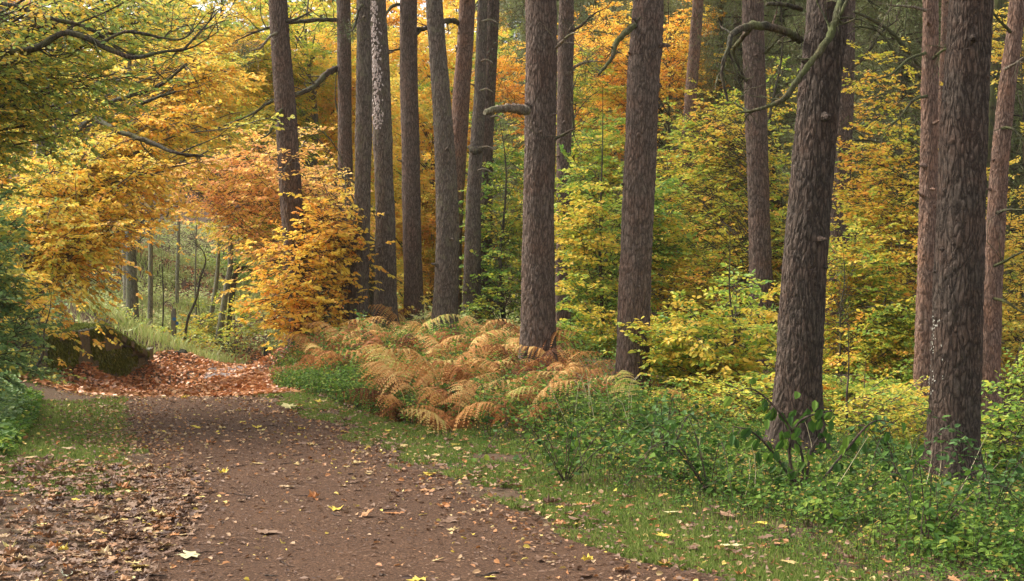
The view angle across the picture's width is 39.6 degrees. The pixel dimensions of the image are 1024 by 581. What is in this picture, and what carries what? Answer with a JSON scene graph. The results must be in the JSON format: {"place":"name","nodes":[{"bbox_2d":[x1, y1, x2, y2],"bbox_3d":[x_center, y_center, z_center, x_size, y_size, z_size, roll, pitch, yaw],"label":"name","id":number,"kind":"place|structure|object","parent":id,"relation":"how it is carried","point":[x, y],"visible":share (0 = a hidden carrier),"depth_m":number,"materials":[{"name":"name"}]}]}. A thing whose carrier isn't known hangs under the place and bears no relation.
{"place":"outdoors","nodes":[
{"label":"outdoors","id":0,"kind":"place"},
{"bbox_2d":[0,298,68,443],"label":"nettle bank","id":1,"kind":"structure","parent":0,"point":[7,411],"depth_m":15.10,"materials":[{"name":"green plant"}]},
{"bbox_2d":[7,0,730,76],"label":"sky","id":2,"kind":"structure","parent":0,"point":[424,5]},
{"bbox_2d":[62,396,711,580],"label":"path","id":3,"kind":"structure","parent":0,"point":[315,565],"depth_m":8.77,"materials":[{"name":"soil"}]},
{"bbox_2d":[0,379,1021,580],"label":"grass","id":4,"kind":"structure","parent":0,"point":[631,531],"depth_m":9.94,"materials":[{"name":"plant"}]},
{"bbox_2d":[0,62,1023,580],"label":"ground","id":5,"kind":"structure","parent":0,"point":[66,396],"depth_m":10.46,"materials":[{"name":"plant"}]},
{"bbox_2d":[0,383,44,455],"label":"ground cover","id":6,"kind":"object","parent":5,"relation":"on","point":[23,422],"visible":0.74,"depth_m":13.41,"materials":[{"name":"green plant"}]},
{"bbox_2d":[0,187,75,402],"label":"shrub","id":7,"kind":"object","parent":5,"relation":"on","point":[8,294],"visible":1,"depth_m":13.43,"materials":[{"name":"green plant"}]},
{"bbox_2d":[0,290,85,386],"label":"shrub","id":8,"kind":"object","parent":5,"relation":"on","point":[53,377],"visible":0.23,"depth_m":19.38,"materials":[{"name":"green plant"}]},
{"bbox_2d":[0,0,126,201],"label":"beech tree","id":9,"kind":"object","parent":5,"relation":"on","point":[35,146],"visible":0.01,"depth_m":57.85,"materials":[{"name":"yellow plant"}]},
{"bbox_2d":[11,321,153,377],"bbox_3d":[-8.207,1.338,27.720,0.658,1.469,7.894,0,1,0],"label":"boulder","id":10,"kind":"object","parent":5,"relation":"on","point":[127,357],"depth_m":27.64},
{"bbox_2d":[0,0,255,253],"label":"oak tree","id":11,"kind":"object","parent":5,"relation":"on","point":[25,46],"visible":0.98,"depth_m":15.49,"materials":[{"name":"yellow plant"}]},
{"bbox_2d":[0,0,294,371],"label":"beech tree","id":12,"kind":"object","parent":5,"relation":"on","point":[72,223],"visible":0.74,"depth_m":22.96,"materials":[{"name":"yellow plant"}]},
{"bbox_2d":[17,0,308,323],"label":"beech tree","id":13,"kind":"object","parent":5,"relation":"on","point":[132,301],"visible":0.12,"depth_m":40.69,"materials":[{"name":"yellow plant"}]},
{"bbox_2d":[147,156,188,328],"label":"slender tree","id":14,"kind":"object","parent":5,"relation":"on","point":[150,281],"visible":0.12,"depth_m":41.95,"materials":[{"name":"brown plant"}]},
{"bbox_2d":[174,34,186,304],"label":"slender tree","id":15,"kind":"object","parent":5,"relation":"on","point":[177,268],"visible":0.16,"depth_m":49.95,"materials":[{"name":"brown plant"}]},
{"bbox_2d":[169,279,235,338],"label":"sapling","id":16,"kind":"object","parent":5,"relation":"on","point":[209,321],"visible":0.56,"depth_m":43.47,"materials":[{"name":"yellow plant"}]},
{"bbox_2d":[149,0,268,173],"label":"beech tree","id":17,"kind":"object","parent":5,"relation":"on","point":[222,2],"visible":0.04,"depth_m":103.53,"materials":[{"name":"yellow plant"}]},
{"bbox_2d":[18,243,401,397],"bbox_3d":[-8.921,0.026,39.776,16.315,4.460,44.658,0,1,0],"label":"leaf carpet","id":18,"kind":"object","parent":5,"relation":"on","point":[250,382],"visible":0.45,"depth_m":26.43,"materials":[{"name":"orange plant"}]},
{"bbox_2d":[151,292,275,356],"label":"shrub","id":19,"kind":"object","parent":5,"relation":"on","point":[223,331],"visible":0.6,"depth_m":41.52,"materials":[{"name":"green plant"}]},
{"bbox_2d":[196,106,244,343],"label":"slender tree","id":20,"kind":"object","parent":5,"relation":"on","point":[223,308],"visible":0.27,"depth_m":42.92,"materials":[{"name":"brown plant"}]},
{"bbox_2d":[207,116,245,326],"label":"slender tree","id":21,"kind":"object","parent":5,"relation":"on","point":[215,286],"visible":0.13,"depth_m":44.95,"materials":[{"name":"brown plant"}]},
{"bbox_2d":[3,231,462,363],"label":"rough grass","id":22,"kind":"structure","parent":5,"relation":"on","point":[127,323],"depth_m":44.06,"materials":[{"name":"plant"}]},
{"bbox_2d":[187,236,283,290],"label":"shrub","id":23,"kind":"object","parent":5,"relation":"on","point":[234,262],"visible":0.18,"depth_m":56.92,"materials":[{"name":"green plant"}]},
{"bbox_2d":[145,122,377,330],"bbox_3d":[-5.216,-2.492,29.341,5.342,7.544,7.434,0,1,0],"label":"beech tree","id":24,"kind":"object","parent":5,"relation":"on","point":[250,191],"visible":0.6,"depth_m":29.46,"materials":[{"name":"orange plant"}]},
{"bbox_2d":[189,0,355,298],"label":"beech tree","id":25,"kind":"object","parent":5,"relation":"on","point":[311,97],"visible":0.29,"depth_m":42.94,"materials":[{"name":"yellow plant"}]},
{"bbox_2d":[240,0,321,347],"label":"pine tree","id":26,"kind":"object","parent":5,"relation":"on","point":[284,90],"visible":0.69,"depth_m":26.82,"materials":[{"name":"brown plant"}]},
{"bbox_2d":[218,0,352,322],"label":"pine tree","id":27,"kind":"object","parent":5,"relation":"on","point":[343,69],"visible":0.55,"depth_m":35.83,"materials":[{"name":"brown plant"}]},
{"bbox_2d":[209,0,401,265],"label":"beech tree","id":28,"kind":"object","parent":5,"relation":"on","point":[302,4],"visible":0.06,"depth_m":60.95,"materials":[{"name":"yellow plant"}]},
{"bbox_2d":[219,155,394,356],"bbox_3d":[-3.767,-0.386,27.012,2.839,4.572,4.963,0,1,22],"label":"beech sapling","id":29,"kind":"object","parent":5,"relation":"on","point":[321,240],"visible":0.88,"depth_m":26.07,"materials":[{"name":"orange plant"}]},
{"bbox_2d":[237,0,431,278],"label":"beech tree","id":30,"kind":"object","parent":5,"relation":"on","point":[329,108],"visible":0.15,"depth_m":45.47,"materials":[{"name":"yellow plant"}]},
{"bbox_2d":[305,316,389,351],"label":"bracken","id":31,"kind":"object","parent":5,"relation":"on","point":[330,327],"visible":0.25,"depth_m":22.28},
{"bbox_2d":[314,332,392,373],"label":"bracken","id":32,"kind":"object","parent":5,"relation":"on","point":[330,355],"visible":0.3,"depth_m":18.77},
{"bbox_2d":[278,72,432,322],"bbox_3d":[-4.065,-2.305,34.782,3.659,8.578,6.813,0,1,-23],"label":"beech tree","id":33,"kind":"object","parent":5,"relation":"on","point":[398,278],"visible":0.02,"depth_m":33.47,"materials":[{"name":"orange plant"}]},
{"bbox_2d":[317,0,396,326],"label":"pine tree","id":34,"kind":"object","parent":5,"relation":"on","point":[363,136],"visible":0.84,"depth_m":26.87,"materials":[{"name":"brown plant"}]},
{"bbox_2d":[307,0,448,235],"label":"beech tree","id":35,"kind":"object","parent":5,"relation":"on","point":[394,11],"visible":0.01,"depth_m":71.78,"materials":[{"name":"yellow plant"}]},
{"bbox_2d":[348,330,416,355],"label":"bracken","id":36,"kind":"object","parent":5,"relation":"on","point":[397,343],"visible":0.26,"depth_m":19.37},
{"bbox_2d":[370,0,399,331],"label":"pine tree","id":37,"kind":"object","parent":5,"relation":"on","point":[382,137],"visible":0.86,"depth_m":28.83,"materials":[{"name":"brown plant"}]},
{"bbox_2d":[346,347,438,385],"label":"bracken","id":38,"kind":"object","parent":5,"relation":"on","point":[386,360],"visible":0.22,"depth_m":17.13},
{"bbox_2d":[312,0,474,314],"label":"pine tree","id":39,"kind":"object","parent":5,"relation":"on","point":[464,22],"visible":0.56,"depth_m":33.83,"materials":[{"name":"brown plant"}]},
{"bbox_2d":[333,342,463,383],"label":"bracken","id":40,"kind":"object","parent":5,"relation":"on","point":[377,350],"visible":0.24,"depth_m":17.53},
{"bbox_2d":[301,23,496,298],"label":"beech tree","id":41,"kind":"object","parent":5,"relation":"on","point":[426,85],"visible":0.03,"depth_m":60.07,"materials":[{"name":"yellow plant"}]},
{"bbox_2d":[333,375,472,417],"bbox_3d":[-1.036,1.240,14.978,1.428,0.652,0.972,0,1,19],"label":"bracken","id":42,"kind":"object","parent":5,"relation":"on","point":[373,392],"visible":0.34,"depth_m":14.90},
{"bbox_2d":[387,0,423,322],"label":"pine tree","id":43,"kind":"object","parent":5,"relation":"on","point":[411,220],"visible":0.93,"depth_m":32.82,"materials":[{"name":"brown plant"}]},
{"bbox_2d":[347,361,465,404],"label":"bracken","id":44,"kind":"object","parent":5,"relation":"on","point":[379,364],"visible":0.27,"depth_m":15.77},
{"bbox_2d":[373,366,462,422],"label":"bracken","id":45,"kind":"object","parent":5,"relation":"on","point":[396,401],"visible":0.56,"depth_m":14.65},
{"bbox_2d":[352,0,516,317],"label":"beech tree","id":46,"kind":"object","parent":5,"relation":"on","point":[428,219],"visible":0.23,"depth_m":42.43,"materials":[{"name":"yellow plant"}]},
{"bbox_2d":[403,400,475,427],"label":"bracken","id":47,"kind":"object","parent":5,"relation":"on","point":[434,409],"visible":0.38,"depth_m":13.95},
{"bbox_2d":[425,0,459,331],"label":"pine tree","id":48,"kind":"object","parent":5,"relation":"on","point":[446,285],"visible":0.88,"depth_m":25.84,"materials":[{"name":"brown plant"}]},
{"bbox_2d":[372,362,516,395],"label":"bracken","id":49,"kind":"object","parent":5,"relation":"on","point":[419,372],"visible":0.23,"depth_m":15.81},
{"bbox_2d":[397,379,495,434],"bbox_3d":[-0.627,1.233,13.553,0.939,0.706,1.144,3,3,-3],"label":"bracken","id":50,"kind":"object","parent":5,"relation":"on","point":[431,416],"visible":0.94,"depth_m":13.53,"materials":[{"name":"plant"}]},
{"bbox_2d":[387,0,515,267],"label":"beech tree","id":51,"kind":"object","parent":5,"relation":"on","point":[420,2],"visible":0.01,"depth_m":68.92,"materials":[{"name":"orange plant"}]},
{"bbox_2d":[375,348,530,408],"bbox_3d":[-0.659,1.131,15.176,1.589,1.023,1.304,2,-1,-39],"label":"bracken","id":52,"kind":"object","parent":5,"relation":"on","point":[421,360],"visible":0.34,"depth_m":15.21,"materials":[{"name":"plant"}]},
{"bbox_2d":[412,336,501,367],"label":"bracken","id":53,"kind":"object","parent":5,"relation":"on","point":[439,346],"visible":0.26,"depth_m":17.97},
{"bbox_2d":[422,330,518,358],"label":"bracken","id":54,"kind":"object","parent":5,"relation":"on","point":[480,344],"visible":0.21,"depth_m":18.77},
{"bbox_2d":[415,374,527,420],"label":"bracken","id":55,"kind":"object","parent":5,"relation":"on","point":[440,394],"visible":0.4,"depth_m":14.40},
{"bbox_2d":[462,0,497,323],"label":"pine tree","id":56,"kind":"object","parent":5,"relation":"on","point":[472,241],"visible":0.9,"depth_m":32.87,"materials":[{"name":"brown plant"}]},
{"bbox_2d":[410,360,564,394],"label":"bracken","id":57,"kind":"object","parent":5,"relation":"on","point":[455,367],"visible":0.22,"depth_m":15.28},
{"bbox_2d":[400,30,579,315],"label":"beech tree","id":58,"kind":"object","parent":5,"relation":"on","point":[496,117],"visible":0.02,"depth_m":55.20,"materials":[{"name":"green plant"}]},
{"bbox_2d":[480,0,525,320],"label":"pine tree","id":59,"kind":"object","parent":5,"relation":"on","point":[492,36],"visible":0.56,"depth_m":34.35,"materials":[{"name":"brown plant"}]},
{"bbox_2d":[0,384,1022,580],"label":"fallen leaves","id":60,"kind":"object","parent":5,"relation":"on","point":[52,546],"depth_m":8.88,"materials":[{"name":"plant"}]},
{"bbox_2d":[2,197,1023,373],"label":"hillside undergrowth","id":61,"kind":"object","parent":5,"relation":"on","point":[184,243],"visible":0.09,"depth_m":50.24,"materials":[{"name":"green plant"}]},
{"bbox_2d":[467,396,566,428],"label":"bracken","id":62,"kind":"object","parent":5,"relation":"on","point":[500,418],"visible":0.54,"depth_m":13.91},
{"bbox_2d":[462,0,579,304],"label":"spruce tree","id":63,"kind":"object","parent":5,"relation":"on","point":[519,13],"visible":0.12,"depth_m":49.59,"materials":[{"name":"green plant"}]},
{"bbox_2d":[461,379,592,420],"bbox_3d":[0.185,1.204,14.386,1.284,0.629,0.909,1,1,44],"label":"bracken","id":64,"kind":"object","parent":5,"relation":"on","point":[543,393],"visible":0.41,"depth_m":14.40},
{"bbox_2d":[458,118,606,330],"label":"beech tree","id":65,"kind":"object","parent":5,"relation":"on","point":[500,238],"visible":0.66,"depth_m":33.17,"materials":[{"name":"green plant"}]},
{"bbox_2d":[478,340,591,381],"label":"bracken","id":66,"kind":"object","parent":5,"relation":"on","point":[505,352],"visible":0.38,"depth_m":17.74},
{"bbox_2d":[483,0,599,391],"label":"pine tree","id":67,"kind":"object","parent":5,"relation":"on","point":[537,109],"visible":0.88,"depth_m":18.12,"materials":[{"name":"brown plant"}]},
{"bbox_2d":[506,346,617,394],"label":"bracken","id":68,"kind":"object","parent":5,"relation":"on","point":[541,351],"visible":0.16,"depth_m":17.96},
{"bbox_2d":[469,414,672,490],"bbox_3d":[0.461,1.174,10.563,1.276,0.513,1.041,-1,1,-35],"label":"bramble","id":69,"kind":"object","parent":5,"relation":"on","point":[571,449],"visible":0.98,"depth_m":10.51,"materials":[{"name":"green plant"}]},
{"bbox_2d":[482,44,660,328],"bbox_3d":[1.379,-3.002,35.570,4.305,9.418,6.718,0,1,0],"label":"beech tree","id":70,"kind":"object","parent":5,"relation":"on","point":[584,156],"visible":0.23,"depth_m":35.21,"materials":[{"name":"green plant"}]},
{"bbox_2d":[555,0,626,340],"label":"pine tree","id":71,"kind":"object","parent":5,"relation":"on","point":[565,69],"visible":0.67,"depth_m":29.87,"materials":[{"name":"brown plant"}]},
{"bbox_2d":[554,0,667,295],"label":"spruce tree","id":72,"kind":"object","parent":5,"relation":"on","point":[576,7],"visible":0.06,"depth_m":47.29,"materials":[{"name":"green plant"}]},
{"bbox_2d":[495,0,730,273],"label":"beech tree","id":73,"kind":"object","parent":5,"relation":"on","point":[507,68],"visible":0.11,"depth_m":42.92,"materials":[{"name":"orange plant"}]},
{"bbox_2d":[599,370,641,416],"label":"bracken","id":74,"kind":"object","parent":5,"relation":"on","point":[624,383],"visible":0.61,"depth_m":14.31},
{"bbox_2d":[554,84,703,356],"bbox_3d":[1.654,-1.012,25.062,2.818,5.260,4.640,1,1,35],"label":"beech tree","id":75,"kind":"object","parent":5,"relation":"on","point":[576,247],"visible":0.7,"depth_m":24.64,"materials":[{"name":"green plant"}]},
{"bbox_2d":[590,0,670,407],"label":"pine tree","id":76,"kind":"object","parent":5,"relation":"on","point":[645,30],"visible":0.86,"depth_m":17.82,"materials":[{"name":"brown plant"}]},
{"bbox_2d":[557,0,730,322],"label":"beech tree","id":77,"kind":"object","parent":5,"relation":"on","point":[668,83],"visible":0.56,"depth_m":39.08,"materials":[{"name":"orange plant"}]},
{"bbox_2d":[269,316,1023,580],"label":"undergrowth","id":78,"kind":"object","parent":5,"relation":"on","point":[993,531],"visible":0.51,"depth_m":11.15,"materials":[{"name":"green plant"}]},
{"bbox_2d":[583,0,714,322],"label":"spruce tree","id":79,"kind":"object","parent":5,"relation":"on","point":[671,11],"visible":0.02,"depth_m":43.81,"materials":[{"name":"green plant"}]},
{"bbox_2d":[596,410,739,501],"bbox_3d":[1.115,1.164,10.113,0.762,0.623,1.195,0,1,-17],"label":"bramble","id":80,"kind":"object","parent":5,"relation":"on","point":[674,443],"visible":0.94,"depth_m":10.19,"materials":[{"name":"green plant"}]},
{"bbox_2d":[608,393,731,467],"bbox_3d":[1.268,1.126,11.507,1.043,0.627,0.990,0,1,0],"label":"bramble","id":81,"kind":"object","parent":5,"relation":"on","point":[665,422],"visible":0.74,"depth_m":11.50,"materials":[{"name":"green plant"}]},
{"bbox_2d":[671,0,703,323],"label":"pine tree","id":82,"kind":"object","parent":5,"relation":"on","point":[697,7],"visible":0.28,"depth_m":33.88,"materials":[{"name":"red plant"}]},
{"bbox_2d":[603,242,780,412],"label":"beech sapling","id":83,"kind":"object","parent":5,"relation":"on","point":[702,353],"visible":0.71,"depth_m":17.59,"materials":[{"name":"yellow plant"}]},
{"bbox_2d":[610,87,791,348],"bbox_3d":[3.700,-1.107,27.000,4.244,5.880,6.002,0,1,0],"label":"beech tree","id":84,"kind":"object","parent":5,"relation":"on","point":[719,253],"visible":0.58,"depth_m":27.06,"materials":[{"name":"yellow plant"}]},
{"bbox_2d":[654,0,788,318],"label":"spruce tree","id":85,"kind":"object","parent":5,"relation":"on","point":[728,65],"visible":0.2,"depth_m":39.50,"materials":[{"name":"green plant"}]},
{"bbox_2d":[653,0,799,312],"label":"beech tree","id":86,"kind":"object","parent":5,"relation":"on","point":[777,199],"visible":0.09,"depth_m":32.40,"materials":[{"name":"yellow plant"}]},
{"bbox_2d":[663,0,801,371],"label":"pine tree","id":87,"kind":"object","parent":5,"relation":"on","point":[758,184],"visible":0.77,"depth_m":23.85,"materials":[{"name":"brown plant"}]},
{"bbox_2d":[692,0,806,323],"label":"spruce tree","id":88,"kind":"object","parent":5,"relation":"on","point":[784,14],"visible":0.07,"depth_m":41.23,"materials":[{"name":"green plant"}]},
{"bbox_2d":[546,361,996,497],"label":"dry stalks","id":89,"kind":"object","parent":5,"relation":"on","point":[699,424],"visible":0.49,"depth_m":13.12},
{"bbox_2d":[633,298,929,447],"bbox_3d":[3.091,1.283,15.672,3.421,2.408,2.244,0,1,25],"label":"beech sapling","id":90,"kind":"object","parent":5,"relation":"on","point":[890,414],"visible":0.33,"depth_m":15.47,"materials":[{"name":"yellow plant"}]},
{"bbox_2d":[711,0,888,455],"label":"pine tree","id":91,"kind":"object","parent":5,"relation":"on","point":[800,331],"visible":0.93,"depth_m":12.83,"materials":[{"name":"brown plant"}]},
{"bbox_2d":[723,378,907,488],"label":"sapling","id":92,"kind":"object","parent":5,"relation":"on","point":[818,417],"visible":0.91,"depth_m":10.52,"materials":[{"name":"green plant"}]},
{"bbox_2d":[737,0,919,312],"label":"spruce tree","id":93,"kind":"object","parent":5,"relation":"on","point":[791,135],"visible":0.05,"depth_m":37.74,"materials":[{"name":"green plant"}]},
{"bbox_2d":[824,0,903,356],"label":"pine tree","id":94,"kind":"object","parent":5,"relation":"on","point":[846,108],"visible":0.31,"depth_m":28.83,"materials":[{"name":"brown plant"}]},
{"bbox_2d":[822,221,929,439],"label":"beech sapling","id":95,"kind":"object","parent":5,"relation":"on","point":[884,345],"visible":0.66,"depth_m":21.42,"materials":[{"name":"yellow plant"}]},
{"bbox_2d":[850,0,921,273],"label":"spruce tree","id":96,"kind":"object","parent":5,"relation":"on","point":[874,66],"depth_m":45.28,"materials":[{"name":"green plant"}]},
{"bbox_2d":[836,0,948,207],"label":"pine tree","id":97,"kind":"object","parent":5,"relation":"on","point":[944,15],"visible":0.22,"depth_m":28.03,"materials":[{"name":"red plant"}]},
{"bbox_2d":[846,0,946,434],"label":"pine tree","id":98,"kind":"object","parent":5,"relation":"on","point":[930,121],"visible":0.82,"depth_m":19.89,"materials":[{"name":"red plant"}]},
{"bbox_2d":[818,409,996,484],"bbox_3d":[3.019,1.238,11.015,1.247,0.643,0.781,0,1,0],"label":"bramble","id":99,"kind":"object","parent":5,"relation":"on","point":[877,450],"visible":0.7,"depth_m":11.00,"materials":[{"name":"green plant"}]},
{"bbox_2d":[826,37,1010,331],"bbox_3d":[6.462,-1.321,23.950,3.310,5.805,5.835,0,1,27],"label":"beech tree","id":100,"kind":"object","parent":5,"relation":"on","point":[904,218],"visible":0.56,"depth_m":23.72,"materials":[{"name":"yellow plant"}]},
{"bbox_2d":[825,9,1023,357],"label":"beech tree","id":101,"kind":"object","parent":5,"relation":"on","point":[878,127],"visible":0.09,"depth_m":30.97,"materials":[{"name":"yellow plant"}]},
{"bbox_2d":[837,449,1023,559],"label":"bramble","id":102,"kind":"object","parent":5,"relation":"on","point":[931,510],"visible":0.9,"depth_m":8.34,"materials":[{"name":"green plant"}]},
{"bbox_2d":[851,0,1011,311],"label":"spruce tree","id":103,"kind":"object","parent":5,"relation":"on","point":[900,34],"visible":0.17,"depth_m":35.66,"materials":[{"name":"green plant"}]},
{"bbox_2d":[881,0,1023,342],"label":"spruce tree","id":104,"kind":"object","parent":5,"relation":"on","point":[1013,152],"visible":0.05,"depth_m":35.24,"materials":[{"name":"green plant"}]},
{"bbox_2d":[920,0,993,487],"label":"pine tree","id":105,"kind":"object","parent":5,"relation":"on","point":[956,370],"visible":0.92,"depth_m":12.23,"materials":[{"name":"brown plant"}]},
{"bbox_2d":[903,436,1023,519],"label":"bramble","id":106,"kind":"object","parent":5,"relation":"on","point":[1019,471],"visible":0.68,"depth_m":9.53,"materials":[{"name":"green plant"}]},
{"bbox_2d":[943,0,1023,414],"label":"pine tree","id":107,"kind":"object","parent":5,"relation":"on","point":[996,217],"visible":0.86,"depth_m":20.89,"materials":[{"name":"red plant"}]},
{"bbox_2d":[985,0,1002,215],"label":"pine tree","id":108,"kind":"object","parent":5,"relation":"on","point":[992,100],"visible":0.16,"depth_m":29.92,"materials":[{"name":"brown plant"}]},
{"bbox_2d":[980,342,1023,475],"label":"sapling","id":109,"kind":"object","parent":5,"relation":"on","point":[1006,450],"visible":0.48,"depth_m":13.33,"materials":[{"name":"green plant"}]},
{"bbox_2d":[985,2,1023,389],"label":"beech tree","id":110,"kind":"object","parent":5,"relation":"on","point":[1013,333],"visible":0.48,"depth_m":23.62,"materials":[{"name":"yellow plant"}]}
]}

